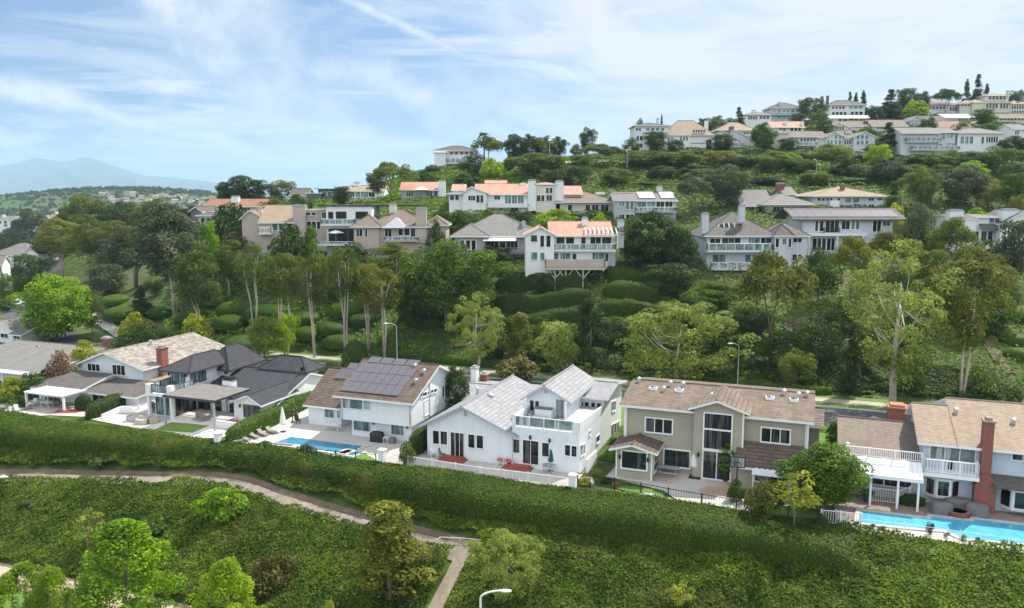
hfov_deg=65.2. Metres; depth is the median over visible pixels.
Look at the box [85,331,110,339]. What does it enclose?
grass
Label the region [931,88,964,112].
umbrella tree
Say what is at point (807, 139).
hillside house
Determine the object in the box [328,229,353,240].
window
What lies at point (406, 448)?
bush
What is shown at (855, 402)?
pavement
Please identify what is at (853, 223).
window
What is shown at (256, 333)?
tree
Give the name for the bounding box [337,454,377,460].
lawn
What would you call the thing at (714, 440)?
window
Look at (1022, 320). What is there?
hedge
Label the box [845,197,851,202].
window
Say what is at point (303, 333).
clipped shrub
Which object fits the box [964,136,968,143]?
window
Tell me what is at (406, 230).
window
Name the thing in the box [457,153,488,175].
tree
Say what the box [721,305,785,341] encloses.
tree
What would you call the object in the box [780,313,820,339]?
dirt patch
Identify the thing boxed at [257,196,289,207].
tree
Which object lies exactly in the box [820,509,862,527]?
fence
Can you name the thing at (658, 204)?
window
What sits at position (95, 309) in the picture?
tree
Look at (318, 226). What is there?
window
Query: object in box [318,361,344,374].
bush
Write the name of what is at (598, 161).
ridge road
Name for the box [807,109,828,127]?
tree
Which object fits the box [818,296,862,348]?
tree
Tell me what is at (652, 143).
tree
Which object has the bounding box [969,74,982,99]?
conifer
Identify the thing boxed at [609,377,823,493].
sage house
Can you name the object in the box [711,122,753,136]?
hillside house
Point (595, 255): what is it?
window
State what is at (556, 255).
window
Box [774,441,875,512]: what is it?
tree
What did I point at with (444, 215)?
hedge
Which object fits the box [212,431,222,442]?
gate pillar
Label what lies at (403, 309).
tree
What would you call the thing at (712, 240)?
window
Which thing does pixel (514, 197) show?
window
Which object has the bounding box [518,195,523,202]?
window
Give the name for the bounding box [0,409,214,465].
hedge
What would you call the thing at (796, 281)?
umbrella tree
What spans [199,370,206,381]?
window
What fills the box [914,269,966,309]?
tree
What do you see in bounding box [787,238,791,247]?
window
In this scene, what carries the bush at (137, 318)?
on the ground at (76, 266)
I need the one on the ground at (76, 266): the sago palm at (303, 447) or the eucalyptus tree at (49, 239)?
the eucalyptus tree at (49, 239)
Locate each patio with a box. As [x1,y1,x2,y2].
[3,398,85,416]
[92,406,234,437]
[243,408,407,459]
[386,450,584,485]
[606,466,795,507]
[647,470,757,500]
[833,496,1023,522]
[847,519,1023,549]
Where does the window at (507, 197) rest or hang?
in the hillside house at (532, 195)
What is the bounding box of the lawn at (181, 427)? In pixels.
[155,422,208,432]
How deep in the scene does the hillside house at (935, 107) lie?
343.90 m
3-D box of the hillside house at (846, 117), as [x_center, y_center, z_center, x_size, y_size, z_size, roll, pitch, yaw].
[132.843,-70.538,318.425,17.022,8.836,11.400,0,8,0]
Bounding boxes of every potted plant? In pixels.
[151,401,155,412]
[717,443,735,481]
[858,488,874,501]
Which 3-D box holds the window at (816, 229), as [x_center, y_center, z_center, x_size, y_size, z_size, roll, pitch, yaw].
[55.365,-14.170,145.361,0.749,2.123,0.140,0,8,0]
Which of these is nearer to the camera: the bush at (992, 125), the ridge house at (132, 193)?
the bush at (992, 125)
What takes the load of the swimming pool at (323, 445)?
on the patio at (302, 427)
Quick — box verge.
[267,351,910,404]
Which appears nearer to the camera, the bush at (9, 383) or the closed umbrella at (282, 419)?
the closed umbrella at (282, 419)
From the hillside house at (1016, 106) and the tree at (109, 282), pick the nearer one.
the tree at (109, 282)
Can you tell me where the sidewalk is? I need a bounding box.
[0,563,191,607]
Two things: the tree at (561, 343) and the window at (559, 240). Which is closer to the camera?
the tree at (561, 343)
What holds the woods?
on the ground at (76, 266)
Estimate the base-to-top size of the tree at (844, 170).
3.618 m
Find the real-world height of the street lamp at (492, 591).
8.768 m
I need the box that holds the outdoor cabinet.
[534,406,553,418]
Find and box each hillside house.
[0,214,19,232]
[0,243,57,267]
[0,255,11,289]
[48,211,58,218]
[188,206,230,238]
[202,196,280,215]
[239,204,326,257]
[288,188,322,200]
[314,188,346,198]
[317,204,424,263]
[346,182,389,202]
[349,203,451,262]
[399,180,445,201]
[433,146,478,168]
[446,179,582,214]
[449,214,531,267]
[523,217,624,292]
[555,190,614,212]
[609,185,678,220]
[628,118,670,150]
[664,120,714,150]
[690,204,811,270]
[704,126,752,149]
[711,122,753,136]
[730,182,816,212]
[737,110,773,128]
[761,101,801,120]
[765,120,805,130]
[771,129,819,149]
[773,207,907,262]
[795,183,888,206]
[814,129,877,151]
[815,120,871,131]
[821,95,867,114]
[827,115,870,120]
[868,120,908,132]
[886,127,959,155]
[901,115,946,126]
[924,121,970,129]
[926,101,961,114]
[929,208,1023,253]
[937,113,975,121]
[955,127,1006,154]
[956,99,985,113]
[975,90,1011,111]
[989,114,1023,123]
[995,124,1023,144]
[1009,89,1023,111]
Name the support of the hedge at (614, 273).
on the ground at (76, 266)
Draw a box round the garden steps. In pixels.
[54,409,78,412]
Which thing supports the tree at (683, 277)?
on the ground at (76, 266)
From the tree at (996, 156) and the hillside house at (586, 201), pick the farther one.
the tree at (996, 156)
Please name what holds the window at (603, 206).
in the hillside house at (586, 201)
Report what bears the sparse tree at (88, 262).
on the ground at (76, 266)
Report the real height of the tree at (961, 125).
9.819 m
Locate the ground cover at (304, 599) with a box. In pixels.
[0,446,1023,607]
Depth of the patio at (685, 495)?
67.77 m
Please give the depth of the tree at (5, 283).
190.49 m
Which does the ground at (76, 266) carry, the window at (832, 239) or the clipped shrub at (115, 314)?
the clipped shrub at (115, 314)
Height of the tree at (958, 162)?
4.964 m
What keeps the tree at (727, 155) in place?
on the ground at (76, 266)
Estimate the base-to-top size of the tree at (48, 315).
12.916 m
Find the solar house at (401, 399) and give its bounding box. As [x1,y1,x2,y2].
[303,356,459,440]
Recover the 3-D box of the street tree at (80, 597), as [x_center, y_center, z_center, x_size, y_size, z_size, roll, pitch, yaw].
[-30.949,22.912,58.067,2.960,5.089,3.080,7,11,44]
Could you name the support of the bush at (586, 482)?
on the ground at (76, 266)
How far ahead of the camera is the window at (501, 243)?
145.82 m
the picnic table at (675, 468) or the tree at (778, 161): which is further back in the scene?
the tree at (778, 161)
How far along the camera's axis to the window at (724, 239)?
139.72 m
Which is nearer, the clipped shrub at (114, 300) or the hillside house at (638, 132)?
the clipped shrub at (114, 300)
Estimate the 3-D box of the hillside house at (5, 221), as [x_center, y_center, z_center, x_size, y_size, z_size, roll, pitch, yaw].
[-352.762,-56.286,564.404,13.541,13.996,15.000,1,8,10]
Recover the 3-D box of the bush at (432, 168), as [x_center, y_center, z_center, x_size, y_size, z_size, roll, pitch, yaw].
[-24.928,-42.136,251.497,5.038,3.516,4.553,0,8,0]
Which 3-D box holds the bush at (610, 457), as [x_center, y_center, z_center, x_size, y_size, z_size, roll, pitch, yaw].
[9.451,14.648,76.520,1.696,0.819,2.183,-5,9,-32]
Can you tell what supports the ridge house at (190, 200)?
on the ground at (76, 266)
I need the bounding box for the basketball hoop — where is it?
[727,456,745,498]
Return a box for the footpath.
[0,474,473,553]
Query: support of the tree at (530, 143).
on the ground at (76, 266)
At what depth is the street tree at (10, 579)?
60.09 m
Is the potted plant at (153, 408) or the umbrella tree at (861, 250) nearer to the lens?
the potted plant at (153, 408)
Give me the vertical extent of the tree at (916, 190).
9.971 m
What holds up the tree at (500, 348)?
on the ground at (76, 266)
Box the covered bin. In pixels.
[388,437,396,443]
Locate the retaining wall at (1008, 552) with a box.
[850,527,1023,555]
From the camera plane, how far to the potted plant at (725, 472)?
70.27 m
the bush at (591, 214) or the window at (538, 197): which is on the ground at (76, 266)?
the bush at (591, 214)
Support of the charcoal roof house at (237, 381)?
on the ground at (76, 266)
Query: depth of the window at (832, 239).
145.82 m
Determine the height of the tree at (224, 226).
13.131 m
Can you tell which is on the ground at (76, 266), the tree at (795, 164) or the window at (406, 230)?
the tree at (795, 164)
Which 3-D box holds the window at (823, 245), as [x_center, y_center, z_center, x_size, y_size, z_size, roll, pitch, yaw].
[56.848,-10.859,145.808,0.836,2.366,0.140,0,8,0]
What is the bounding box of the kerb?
[267,358,886,412]
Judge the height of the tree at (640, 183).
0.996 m
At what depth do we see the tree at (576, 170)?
204.38 m
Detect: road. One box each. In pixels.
[2,250,96,344]
[566,159,622,164]
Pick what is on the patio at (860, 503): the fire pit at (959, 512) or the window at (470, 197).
the fire pit at (959, 512)
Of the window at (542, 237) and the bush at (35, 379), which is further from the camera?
the window at (542, 237)
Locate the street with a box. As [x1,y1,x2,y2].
[258,359,911,423]
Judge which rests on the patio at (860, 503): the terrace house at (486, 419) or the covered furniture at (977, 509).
the covered furniture at (977, 509)
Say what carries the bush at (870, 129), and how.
on the ground at (76, 266)
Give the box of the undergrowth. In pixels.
[487,308,1023,402]
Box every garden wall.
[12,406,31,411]
[101,405,139,418]
[578,477,593,487]
[585,450,596,472]
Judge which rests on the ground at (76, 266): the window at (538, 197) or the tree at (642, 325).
the tree at (642, 325)
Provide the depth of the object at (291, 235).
147.04 m
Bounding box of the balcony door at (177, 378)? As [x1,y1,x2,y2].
[171,373,184,383]
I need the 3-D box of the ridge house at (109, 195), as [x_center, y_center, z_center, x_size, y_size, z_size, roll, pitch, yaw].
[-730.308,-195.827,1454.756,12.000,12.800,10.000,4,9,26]
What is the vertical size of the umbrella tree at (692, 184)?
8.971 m
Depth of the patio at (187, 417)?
89.81 m
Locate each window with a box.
[0,333,7,337]
[87,363,100,371]
[112,364,125,375]
[190,372,198,382]
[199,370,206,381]
[212,401,221,410]
[229,402,233,412]
[271,223,277,230]
[278,223,284,230]
[316,221,320,228]
[321,212,325,218]
[328,212,332,218]
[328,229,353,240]
[336,212,346,219]
[336,410,340,418]
[342,398,348,408]
[349,399,362,409]
[353,420,371,432]
[355,212,367,218]
[356,229,362,236]
[361,192,367,196]
[363,401,370,409]
[368,192,373,196]
[384,228,391,236]
[390,425,403,435]
[398,228,402,235]
[404,228,409,235]
[406,191,412,196]
[410,228,415,236]
[426,191,432,195]
[432,430,439,444]
[440,430,447,445]
[442,385,444,397]
[465,240,470,249]
[467,433,475,448]
[468,195,475,200]
[471,240,476,249]
[476,195,479,202]
[476,434,483,449]
[480,195,483,202]
[486,241,498,250]
[494,195,499,199]
[499,241,505,247]
[505,195,510,202]
[507,240,517,249]
[512,195,516,202]
[512,438,519,453]
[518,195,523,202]
[529,400,533,409]
[530,235,537,241]
[531,252,537,259]
[534,400,539,410]
[536,195,540,201]
[540,235,544,246]
[540,252,544,260]
[541,442,549,457]
[546,195,551,200]
[546,235,550,246]
[554,253,558,258]
[556,237,564,243]
[560,253,570,258]
[564,444,570,456]
[565,237,574,243]
[571,445,576,457]
[572,253,576,258]
[580,443,582,456]
[581,237,585,243]
[585,204,589,210]
[590,237,600,243]
[592,204,598,209]
[592,252,604,258]
[596,433,599,444]
[601,204,608,211]
[601,237,611,243]
[605,253,608,261]
[611,423,613,436]
[619,201,624,205]
[620,449,647,471]
[625,202,629,209]
[630,202,633,209]
[636,202,646,206]
[644,416,673,434]
[647,202,654,206]
[653,455,658,473]
[656,202,664,206]
[663,448,690,469]
[665,202,672,206]
[702,429,732,451]
[703,412,732,431]
[710,238,720,242]
[712,254,725,261]
[722,237,740,242]
[745,254,751,261]
[748,237,759,242]
[760,237,771,242]
[760,426,790,445]
[773,206,784,211]
[775,238,779,247]
[782,238,786,245]
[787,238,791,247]
[792,254,797,260]
[793,237,801,242]
[812,238,816,250]
[814,220,818,231]
[817,238,821,250]
[819,220,823,231]
[821,238,826,250]
[825,220,839,232]
[826,238,830,250]
[831,238,834,250]
[841,221,845,229]
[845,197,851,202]
[846,221,850,229]
[850,221,855,229]
[852,197,859,202]
[855,221,859,229]
[872,220,881,231]
[882,221,890,226]
[936,480,949,496]
[941,133,945,139]
[960,136,963,143]
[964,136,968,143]
[969,136,973,143]
[980,231,986,241]
[987,231,992,239]
[989,218,994,222]
[1011,454,1023,461]
[1013,491,1023,509]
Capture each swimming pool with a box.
[273,436,368,454]
[332,448,368,457]
[853,508,1023,544]
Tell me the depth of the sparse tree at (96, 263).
191.33 m
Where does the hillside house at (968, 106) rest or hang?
on the ground at (76, 266)
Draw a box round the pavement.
[270,353,908,407]
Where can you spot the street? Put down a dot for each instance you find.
(830, 414)
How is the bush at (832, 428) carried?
on the ground at (76, 266)
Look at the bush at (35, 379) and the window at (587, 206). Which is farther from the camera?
the window at (587, 206)
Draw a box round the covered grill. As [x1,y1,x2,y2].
[369,431,384,442]
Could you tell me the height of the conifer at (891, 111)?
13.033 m
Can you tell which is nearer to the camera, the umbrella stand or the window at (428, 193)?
the umbrella stand
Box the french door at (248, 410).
[243,404,259,416]
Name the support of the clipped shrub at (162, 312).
on the ground at (76, 266)
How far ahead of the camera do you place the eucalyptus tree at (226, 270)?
149.00 m
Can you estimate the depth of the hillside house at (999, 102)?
344.58 m
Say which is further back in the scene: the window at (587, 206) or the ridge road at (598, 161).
the ridge road at (598, 161)
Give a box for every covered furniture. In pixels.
[929,500,952,515]
[944,496,969,508]
[965,501,989,518]
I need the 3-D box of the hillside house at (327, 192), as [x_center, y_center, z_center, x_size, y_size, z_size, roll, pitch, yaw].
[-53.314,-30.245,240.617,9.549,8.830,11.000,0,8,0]
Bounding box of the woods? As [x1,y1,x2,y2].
[0,185,287,244]
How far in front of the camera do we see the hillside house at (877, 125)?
286.73 m
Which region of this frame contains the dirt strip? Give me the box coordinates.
[0,469,475,539]
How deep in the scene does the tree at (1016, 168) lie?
206.79 m
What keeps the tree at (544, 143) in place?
on the ground at (76, 266)
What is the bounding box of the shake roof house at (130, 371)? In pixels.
[23,332,224,409]
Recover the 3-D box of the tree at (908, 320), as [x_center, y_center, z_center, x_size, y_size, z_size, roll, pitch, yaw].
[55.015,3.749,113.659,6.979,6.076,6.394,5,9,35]
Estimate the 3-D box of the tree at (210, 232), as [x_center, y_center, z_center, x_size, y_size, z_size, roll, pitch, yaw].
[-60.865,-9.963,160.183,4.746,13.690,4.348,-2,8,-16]
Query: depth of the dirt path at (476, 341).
123.65 m
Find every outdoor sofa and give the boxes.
[119,406,137,413]
[126,412,145,420]
[135,415,148,424]
[148,413,157,423]
[195,411,210,420]
[526,410,534,416]
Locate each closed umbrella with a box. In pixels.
[280,407,285,432]
[548,449,552,470]
[690,452,696,476]
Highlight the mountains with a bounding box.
[0,157,287,196]
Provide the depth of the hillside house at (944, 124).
284.27 m
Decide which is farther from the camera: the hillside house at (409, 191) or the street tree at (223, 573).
the hillside house at (409, 191)
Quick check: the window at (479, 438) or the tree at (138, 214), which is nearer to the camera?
the window at (479, 438)
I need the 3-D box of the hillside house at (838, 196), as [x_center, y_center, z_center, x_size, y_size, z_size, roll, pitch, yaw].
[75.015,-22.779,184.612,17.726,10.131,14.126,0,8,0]
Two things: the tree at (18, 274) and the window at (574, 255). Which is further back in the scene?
the tree at (18, 274)
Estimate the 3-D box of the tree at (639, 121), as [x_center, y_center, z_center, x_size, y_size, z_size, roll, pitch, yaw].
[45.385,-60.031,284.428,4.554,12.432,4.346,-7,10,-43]
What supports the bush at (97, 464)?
on the ground at (76, 266)
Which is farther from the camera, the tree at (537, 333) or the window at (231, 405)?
the tree at (537, 333)
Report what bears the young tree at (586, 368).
on the ground at (76, 266)
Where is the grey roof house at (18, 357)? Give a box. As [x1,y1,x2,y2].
[0,339,110,386]
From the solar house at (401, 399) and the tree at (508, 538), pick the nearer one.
the tree at (508, 538)
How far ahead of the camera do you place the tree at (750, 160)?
223.70 m
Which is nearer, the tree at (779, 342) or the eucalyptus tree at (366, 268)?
the tree at (779, 342)
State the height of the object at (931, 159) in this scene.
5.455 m
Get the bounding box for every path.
[93,314,118,336]
[428,547,472,607]
[441,535,479,561]
[449,325,661,346]
[772,324,1020,352]
[984,332,1015,372]
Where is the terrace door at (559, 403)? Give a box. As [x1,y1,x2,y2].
[555,398,564,417]
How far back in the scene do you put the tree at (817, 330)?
106.87 m
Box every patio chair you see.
[13,404,20,411]
[30,398,36,406]
[294,414,300,423]
[429,444,436,457]
[496,455,505,464]
[505,456,513,464]
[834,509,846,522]
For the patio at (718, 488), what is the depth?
70.11 m
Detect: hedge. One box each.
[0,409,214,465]
[84,392,125,419]
[196,440,475,521]
[225,391,310,440]
[381,350,554,371]
[409,424,426,455]
[433,212,476,225]
[448,472,871,587]
[449,224,465,238]
[494,287,591,312]
[497,270,589,292]
[500,306,591,330]
[571,214,586,220]
[597,298,663,320]
[602,280,661,302]
[604,266,650,282]
[629,371,832,394]
[795,152,894,163]
[798,177,878,185]
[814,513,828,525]
[899,492,925,506]
[955,151,1023,161]
[977,282,1019,302]
[1008,310,1023,324]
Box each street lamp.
[383,323,397,357]
[479,589,511,607]
[727,343,738,383]
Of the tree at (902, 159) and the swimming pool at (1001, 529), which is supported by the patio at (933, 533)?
the swimming pool at (1001, 529)
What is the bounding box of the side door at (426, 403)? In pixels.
[424,398,429,416]
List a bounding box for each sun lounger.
[249,432,259,439]
[256,428,268,436]
[265,426,276,433]
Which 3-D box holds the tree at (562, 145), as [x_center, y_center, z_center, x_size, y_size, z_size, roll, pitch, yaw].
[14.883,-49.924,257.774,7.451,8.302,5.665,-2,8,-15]
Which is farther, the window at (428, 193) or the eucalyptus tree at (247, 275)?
the window at (428, 193)
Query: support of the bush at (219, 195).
on the ground at (76, 266)
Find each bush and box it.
[0,375,24,399]
[12,371,45,398]
[37,368,53,376]
[42,349,76,378]
[70,339,101,369]
[88,457,110,470]
[112,311,157,341]
[181,313,214,338]
[189,486,251,524]
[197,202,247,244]
[217,185,236,197]
[244,551,299,598]
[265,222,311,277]
[284,194,309,208]
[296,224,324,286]
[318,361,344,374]
[340,352,350,367]
[398,440,416,464]
[412,171,437,181]
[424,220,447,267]
[425,165,440,171]
[447,209,476,226]
[453,173,467,183]
[461,176,484,188]
[473,208,502,222]
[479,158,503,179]
[494,355,539,381]
[504,153,513,170]
[515,212,534,220]
[533,208,579,228]
[578,477,593,485]
[581,210,611,221]
[587,270,604,284]
[590,212,605,220]
[598,476,613,483]
[600,452,615,461]
[608,438,616,443]
[618,173,639,177]
[727,478,746,503]
[743,480,780,519]
[783,153,802,164]
[825,421,836,444]
[831,156,862,166]
[858,126,877,134]
[891,202,905,235]
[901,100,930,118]
[957,364,998,395]
[967,207,986,214]
[977,121,1002,130]
[980,291,1023,336]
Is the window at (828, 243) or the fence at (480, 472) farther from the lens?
the window at (828, 243)
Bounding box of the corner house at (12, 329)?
[0,317,50,342]
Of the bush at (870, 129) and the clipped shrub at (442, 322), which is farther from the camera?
the bush at (870, 129)
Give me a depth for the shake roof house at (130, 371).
101.34 m
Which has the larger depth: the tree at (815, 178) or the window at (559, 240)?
the tree at (815, 178)
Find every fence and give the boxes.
[297,446,376,459]
[386,453,568,485]
[577,472,818,520]
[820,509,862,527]
[858,485,912,504]
[861,517,1020,545]
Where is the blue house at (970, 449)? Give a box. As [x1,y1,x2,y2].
[835,397,1023,513]
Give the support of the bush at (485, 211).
on the ground at (76, 266)
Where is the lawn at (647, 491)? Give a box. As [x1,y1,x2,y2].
[610,485,663,497]
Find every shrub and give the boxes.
[2,393,28,407]
[20,499,35,508]
[74,395,92,410]
[100,294,129,305]
[102,307,133,321]
[138,517,167,535]
[147,305,178,318]
[173,312,207,325]
[194,321,222,334]
[198,292,228,305]
[212,314,247,329]
[215,299,259,316]
[219,334,255,349]
[242,303,292,321]
[283,309,320,325]
[293,326,320,340]
[316,319,348,335]
[322,334,356,349]
[328,301,366,318]
[342,341,367,363]
[348,312,380,326]
[398,313,419,322]
[410,322,427,329]
[439,315,459,326]
[481,276,498,287]
[491,266,510,275]
[591,469,603,475]
[701,592,724,603]
[763,478,788,508]
[925,522,934,535]
[998,332,1023,345]
[1002,347,1023,361]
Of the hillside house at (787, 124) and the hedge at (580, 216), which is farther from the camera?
the hillside house at (787, 124)
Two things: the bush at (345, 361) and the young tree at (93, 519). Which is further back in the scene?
the bush at (345, 361)
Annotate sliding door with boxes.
[41,395,59,400]
[92,394,105,401]
[155,396,169,414]
[175,399,196,415]
[198,401,210,409]
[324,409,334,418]
[450,431,464,456]
[522,439,538,465]
[701,449,731,481]
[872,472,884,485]
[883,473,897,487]
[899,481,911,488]
[928,446,976,462]
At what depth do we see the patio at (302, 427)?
84.19 m
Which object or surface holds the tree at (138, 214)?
on the ground at (76, 266)
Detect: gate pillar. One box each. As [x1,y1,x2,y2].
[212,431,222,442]
[377,448,386,462]
[568,472,577,487]
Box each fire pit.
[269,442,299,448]
[949,507,969,518]
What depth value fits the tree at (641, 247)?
136.42 m
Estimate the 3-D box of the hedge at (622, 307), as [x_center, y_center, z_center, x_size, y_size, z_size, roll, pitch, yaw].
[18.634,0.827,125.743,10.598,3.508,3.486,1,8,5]
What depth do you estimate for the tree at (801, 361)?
102.47 m
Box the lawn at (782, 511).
[769,505,825,518]
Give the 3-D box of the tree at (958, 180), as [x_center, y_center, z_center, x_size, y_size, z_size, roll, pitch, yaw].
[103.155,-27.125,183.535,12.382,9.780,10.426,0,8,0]
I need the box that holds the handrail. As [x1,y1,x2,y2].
[437,537,481,540]
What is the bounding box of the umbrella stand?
[688,457,699,479]
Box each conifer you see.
[123,286,153,319]
[733,107,746,125]
[853,92,858,101]
[860,90,868,114]
[875,122,896,147]
[877,89,903,119]
[878,181,905,213]
[960,79,970,101]
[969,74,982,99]
[982,84,989,94]
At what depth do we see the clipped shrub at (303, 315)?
135.60 m
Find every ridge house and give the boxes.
[106,193,113,197]
[129,191,135,195]
[187,198,195,202]
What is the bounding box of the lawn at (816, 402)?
[262,355,886,410]
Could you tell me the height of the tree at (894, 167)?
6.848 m
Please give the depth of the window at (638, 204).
166.70 m
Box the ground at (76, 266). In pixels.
[0,112,1023,607]
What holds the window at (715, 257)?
in the hillside house at (738, 239)
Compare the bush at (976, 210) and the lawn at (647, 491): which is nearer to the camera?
the lawn at (647, 491)
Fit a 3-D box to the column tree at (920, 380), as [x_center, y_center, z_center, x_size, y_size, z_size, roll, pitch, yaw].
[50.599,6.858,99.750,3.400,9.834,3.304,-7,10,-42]
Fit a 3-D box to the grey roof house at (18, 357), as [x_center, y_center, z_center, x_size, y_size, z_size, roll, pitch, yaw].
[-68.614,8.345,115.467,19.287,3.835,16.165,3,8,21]
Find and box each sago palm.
[255,440,272,447]
[298,443,317,452]
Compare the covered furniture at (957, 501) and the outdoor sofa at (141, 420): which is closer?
the covered furniture at (957, 501)
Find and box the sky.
[0,0,1023,192]
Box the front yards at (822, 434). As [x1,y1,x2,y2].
[620,407,832,444]
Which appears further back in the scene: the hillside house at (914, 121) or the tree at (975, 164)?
the hillside house at (914, 121)
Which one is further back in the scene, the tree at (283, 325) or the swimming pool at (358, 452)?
the tree at (283, 325)
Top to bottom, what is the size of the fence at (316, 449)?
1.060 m
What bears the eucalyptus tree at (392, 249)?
on the ground at (76, 266)
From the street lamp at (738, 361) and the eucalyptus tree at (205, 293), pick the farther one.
the eucalyptus tree at (205, 293)
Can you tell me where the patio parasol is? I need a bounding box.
[415,187,427,197]
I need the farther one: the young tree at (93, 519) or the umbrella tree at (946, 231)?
the umbrella tree at (946, 231)
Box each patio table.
[323,422,340,431]
[542,462,555,473]
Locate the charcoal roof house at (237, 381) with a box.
[145,342,325,430]
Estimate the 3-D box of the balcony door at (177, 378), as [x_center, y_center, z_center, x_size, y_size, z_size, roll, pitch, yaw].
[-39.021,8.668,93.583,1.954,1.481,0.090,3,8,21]
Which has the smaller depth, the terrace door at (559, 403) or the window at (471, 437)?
the window at (471, 437)
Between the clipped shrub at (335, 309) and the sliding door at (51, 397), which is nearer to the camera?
the sliding door at (51, 397)
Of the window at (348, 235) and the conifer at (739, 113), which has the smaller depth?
the window at (348, 235)
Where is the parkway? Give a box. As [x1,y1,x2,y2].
[1,589,85,607]
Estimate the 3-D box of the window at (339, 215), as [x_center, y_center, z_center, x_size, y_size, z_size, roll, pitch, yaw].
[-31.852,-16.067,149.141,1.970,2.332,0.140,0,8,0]
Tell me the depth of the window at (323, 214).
155.57 m
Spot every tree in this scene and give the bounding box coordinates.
[0,228,23,249]
[0,271,13,302]
[0,298,21,311]
[0,560,64,607]
[6,272,94,340]
[9,208,48,243]
[10,253,38,294]
[25,233,56,244]
[27,565,72,607]
[29,233,66,262]
[29,257,54,275]
[33,217,83,277]
[54,192,115,239]
[56,205,74,247]
[61,214,115,271]
[64,517,189,607]
[67,586,107,607]
[74,508,105,548]
[81,291,106,334]
[82,263,128,296]
[85,254,104,283]
[86,220,136,254]
[91,225,161,287]
[91,258,110,278]
[94,200,139,233]
[105,324,177,349]
[107,261,131,289]
[123,203,209,317]
[124,198,171,231]
[140,253,177,280]
[142,279,165,295]
[171,243,222,315]
[175,205,194,217]
[183,556,266,607]
[197,221,219,279]
[210,239,245,298]
[215,175,273,197]
[216,231,253,253]
[232,242,270,321]
[245,316,283,357]
[256,252,304,354]
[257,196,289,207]
[265,179,296,200]
[269,310,300,352]
[290,253,333,357]
[312,254,341,303]
[322,246,365,347]
[324,599,333,607]
[331,186,353,203]
[332,241,383,279]
[348,500,437,604]
[349,263,387,351]
[357,267,405,357]
[365,169,390,200]
[365,241,414,297]
[367,161,416,199]
[392,238,516,321]
[395,282,438,329]
[444,291,504,370]
[445,364,469,407]
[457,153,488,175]
[463,528,545,603]
[470,135,505,157]
[477,132,489,159]
[478,323,508,359]
[482,245,511,265]
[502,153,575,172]
[503,311,536,370]
[504,133,526,157]
[518,134,541,155]
[526,316,560,351]
[530,272,555,293]
[533,321,585,372]
[534,135,557,155]
[535,169,567,183]
[547,136,569,155]
[554,164,593,184]
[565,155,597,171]
[569,143,581,155]
[570,298,610,373]
[578,127,597,154]
[578,362,590,372]
[579,143,610,162]
[594,316,638,346]
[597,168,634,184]
[598,146,627,163]
[608,299,760,380]
[615,211,682,268]
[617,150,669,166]
[618,240,632,259]
[621,137,641,150]
[633,182,656,185]
[636,118,643,124]
[637,263,703,295]
[642,131,668,150]
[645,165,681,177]
[653,225,699,274]
[658,151,708,165]
[665,579,695,606]
[667,139,684,151]
[667,295,717,342]
[676,176,714,212]
[678,164,713,174]
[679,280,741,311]
[680,168,720,181]
[690,149,709,162]
[691,326,752,364]
[698,118,709,129]
[702,164,752,206]
[704,150,740,165]
[705,115,726,130]
[709,133,736,149]
[719,117,738,126]
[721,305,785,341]
[722,156,756,166]
[730,249,819,362]
[738,155,758,166]
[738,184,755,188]
[750,122,778,151]
[750,176,789,185]
[751,150,792,173]
[754,329,804,365]
[772,470,823,526]
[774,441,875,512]
[775,347,817,384]
[778,137,798,150]
[784,158,818,172]
[788,113,808,125]
[790,315,844,367]
[797,97,829,118]
[798,170,833,184]
[802,246,843,304]
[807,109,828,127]
[807,143,856,173]
[813,119,836,132]
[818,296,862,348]
[829,164,865,175]
[831,235,872,297]
[836,339,862,396]
[841,239,964,401]
[848,319,892,374]
[852,164,871,172]
[856,170,885,176]
[861,141,895,154]
[861,158,911,183]
[863,144,893,164]
[866,105,884,119]
[868,230,917,292]
[876,310,925,347]
[892,164,932,180]
[894,88,920,116]
[894,202,937,268]
[895,156,925,164]
[896,204,932,234]
[898,167,944,203]
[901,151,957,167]
[903,320,933,387]
[907,249,952,289]
[911,91,930,108]
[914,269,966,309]
[917,116,938,127]
[925,215,978,260]
[926,164,956,176]
[927,245,1017,397]
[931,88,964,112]
[935,164,988,205]
[940,149,968,166]
[941,289,998,329]
[950,119,971,130]
[950,253,1019,299]
[951,156,989,166]
[953,238,988,288]
[954,160,991,174]
[967,108,998,123]
[972,176,1005,208]
[975,146,1023,174]
[983,239,996,254]
[989,219,1023,285]
[995,163,1023,182]
[995,172,1023,206]
[996,135,1023,151]
[1007,194,1023,208]
[1008,90,1023,101]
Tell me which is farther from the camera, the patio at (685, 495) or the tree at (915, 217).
the tree at (915, 217)
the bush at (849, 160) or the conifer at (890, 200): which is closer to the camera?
the conifer at (890, 200)
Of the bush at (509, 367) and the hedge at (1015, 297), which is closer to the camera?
the bush at (509, 367)
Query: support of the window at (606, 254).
in the hillside house at (565, 246)
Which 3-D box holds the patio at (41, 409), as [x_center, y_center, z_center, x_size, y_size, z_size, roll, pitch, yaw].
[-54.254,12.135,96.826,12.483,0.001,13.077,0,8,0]
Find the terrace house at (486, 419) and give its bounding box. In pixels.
[418,364,626,472]
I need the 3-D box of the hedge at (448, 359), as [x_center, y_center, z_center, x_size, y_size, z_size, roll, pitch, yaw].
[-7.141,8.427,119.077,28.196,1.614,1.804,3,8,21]
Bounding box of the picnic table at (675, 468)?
[656,464,679,477]
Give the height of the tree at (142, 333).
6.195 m

